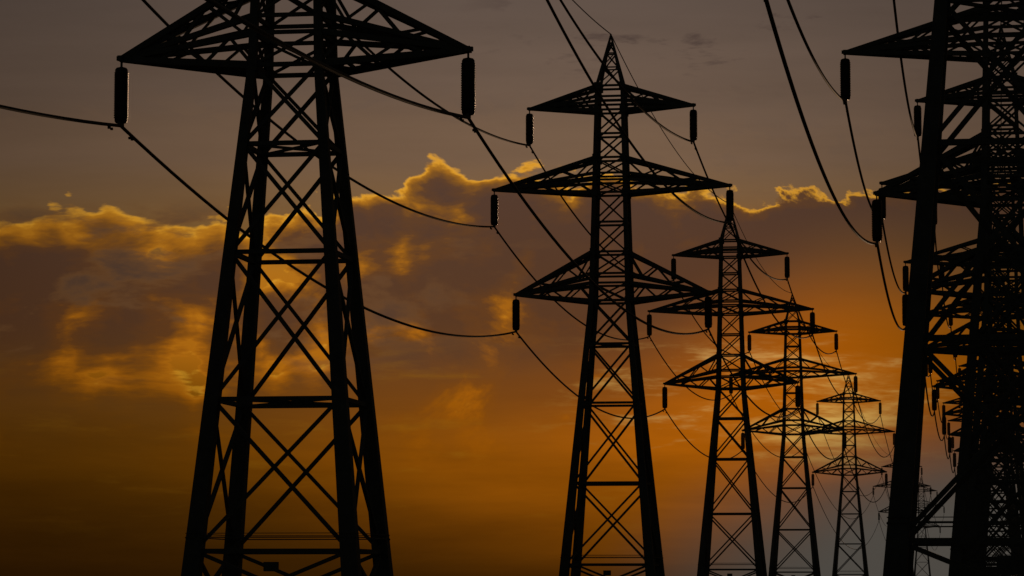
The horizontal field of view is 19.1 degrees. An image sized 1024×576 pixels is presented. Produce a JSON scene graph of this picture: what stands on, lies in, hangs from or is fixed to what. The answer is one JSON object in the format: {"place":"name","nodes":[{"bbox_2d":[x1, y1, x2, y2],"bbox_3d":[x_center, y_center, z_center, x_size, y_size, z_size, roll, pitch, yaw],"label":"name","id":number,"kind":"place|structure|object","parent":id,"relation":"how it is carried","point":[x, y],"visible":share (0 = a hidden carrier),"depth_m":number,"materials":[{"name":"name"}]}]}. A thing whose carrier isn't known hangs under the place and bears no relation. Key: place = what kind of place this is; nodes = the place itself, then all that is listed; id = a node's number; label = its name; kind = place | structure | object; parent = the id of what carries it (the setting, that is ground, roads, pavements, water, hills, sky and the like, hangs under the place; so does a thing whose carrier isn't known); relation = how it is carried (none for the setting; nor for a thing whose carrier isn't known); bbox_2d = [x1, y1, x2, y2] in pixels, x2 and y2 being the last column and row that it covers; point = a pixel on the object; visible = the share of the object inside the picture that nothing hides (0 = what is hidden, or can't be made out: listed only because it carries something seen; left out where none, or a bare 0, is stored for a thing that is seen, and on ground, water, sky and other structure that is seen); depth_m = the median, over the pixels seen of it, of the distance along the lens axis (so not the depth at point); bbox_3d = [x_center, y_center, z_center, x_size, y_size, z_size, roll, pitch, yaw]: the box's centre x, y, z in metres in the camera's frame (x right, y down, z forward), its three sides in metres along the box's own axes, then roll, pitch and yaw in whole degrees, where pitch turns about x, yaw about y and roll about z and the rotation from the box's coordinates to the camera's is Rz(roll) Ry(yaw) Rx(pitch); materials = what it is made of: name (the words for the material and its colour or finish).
{"place":"outdoors","nodes":[
{"label":"outdoors","id":0,"kind":"place"},
{"bbox_2d":[0,0,1023,575],"label":"sky","id":1,"kind":"structure","parent":0,"point":[110,265],"materials":[{"name":"orange"}]},
{"label":"ground","id":2,"kind":"structure","parent":0,"visible":0},
{"bbox_2d":[114,0,475,575],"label":"pylon","id":3,"kind":"object","parent":2,"relation":"on","point":[159,48],"visible":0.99,"depth_m":139.47,"materials":[{"name":"metal"}]},
{"bbox_2d":[0,0,943,549],"bbox_3d":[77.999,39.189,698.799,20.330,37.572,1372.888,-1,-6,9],"label":"wires","id":4,"kind":"object","parent":3,"relation":"attached to","point":[294,50],"visible":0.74,"depth_m":201.20,"materials":[{"name":"metal"}]},
{"bbox_2d":[490,34,733,575],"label":"pylon","id":5,"kind":"object","parent":2,"relation":"on","point":[651,547],"visible":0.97,"depth_m":258.28,"materials":[{"name":"metal"}]},
{"bbox_2d":[647,219,814,575],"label":"pylon","id":6,"kind":"object","parent":2,"relation":"on","point":[705,564],"visible":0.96,"depth_m":375.56,"materials":[{"name":"metal"}]},
{"bbox_2d":[729,295,857,575],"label":"pylon","id":7,"kind":"object","parent":2,"relation":"on","point":[776,533],"visible":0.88,"depth_m":492.64,"materials":[{"name":"metal"}]},
{"bbox_2d":[805,376,894,575],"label":"pylon","id":8,"kind":"object","parent":2,"relation":"on","point":[840,509],"visible":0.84,"depth_m":683.86,"materials":[{"name":"metal"}]},
{"bbox_2d":[872,463,931,575],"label":"pylon","id":9,"kind":"object","parent":2,"relation":"on","point":[884,485],"visible":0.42,"depth_m":1080.67,"materials":[{"name":"metal"}]},
{"bbox_2d":[914,478,944,575],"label":"pylon","id":10,"kind":"object","parent":2,"relation":"on","point":[924,507],"visible":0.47,"depth_m":1372.21,"materials":[{"name":"metal"}]},
{"bbox_2d":[840,1,1023,575],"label":"pylon","id":11,"kind":"object","parent":2,"relation":"on","point":[896,45],"visible":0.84,"depth_m":190.07,"materials":[{"name":"metal"}]},
{"bbox_2d":[878,24,1023,575],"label":"pylon","id":12,"kind":"object","parent":2,"relation":"on","point":[955,95],"visible":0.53,"depth_m":253.69,"materials":[{"name":"metal"}]},
{"bbox_2d":[883,0,1023,575],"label":"pylon","id":13,"kind":"object","parent":2,"relation":"on","point":[903,543],"visible":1,"depth_m":103.16,"materials":[{"name":"metal"}]},
{"bbox_2d":[764,0,1001,475],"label":"wires","id":14,"kind":"object","parent":13,"relation":"attached to","point":[780,48],"visible":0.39,"depth_m":183.22,"materials":[{"name":"metal"}]},
{"bbox_2d":[902,136,1023,575],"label":"pylon","id":15,"kind":"object","parent":2,"relation":"on","point":[949,257],"visible":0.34,"depth_m":317.29,"materials":[{"name":"metal"}]},
{"bbox_2d":[928,269,1023,571],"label":"pylon","id":16,"kind":"object","parent":2,"relation":"on","point":[950,412],"visible":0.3,"depth_m":443.14,"materials":[{"name":"metal"}]},
{"bbox_2d":[930,210,1023,575],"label":"pylon","id":17,"kind":"object","parent":2,"relation":"on","point":[943,384],"visible":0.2,"depth_m":381.22,"materials":[{"name":"metal"}]},
{"bbox_2d":[936,322,1023,575],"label":"pylon","id":18,"kind":"object","parent":2,"relation":"on","point":[1013,488],"visible":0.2,"depth_m":506.90,"materials":[{"name":"metal"}]},
{"bbox_2d":[942,346,1023,575],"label":"pylon","id":19,"kind":"object","parent":2,"relation":"on","point":[959,401],"visible":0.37,"depth_m":571.82,"materials":[{"name":"metal"}]},
{"bbox_2d":[947,385,1023,575],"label":"pylon","id":20,"kind":"object","parent":2,"relation":"on","point":[957,419],"visible":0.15,"depth_m":633.11,"materials":[{"name":"metal"}]},
{"bbox_2d":[951,397,1022,575],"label":"pylon","id":21,"kind":"object","parent":2,"relation":"on","point":[952,438],"visible":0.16,"depth_m":696.16,"materials":[{"name":"metal"}]}
]}

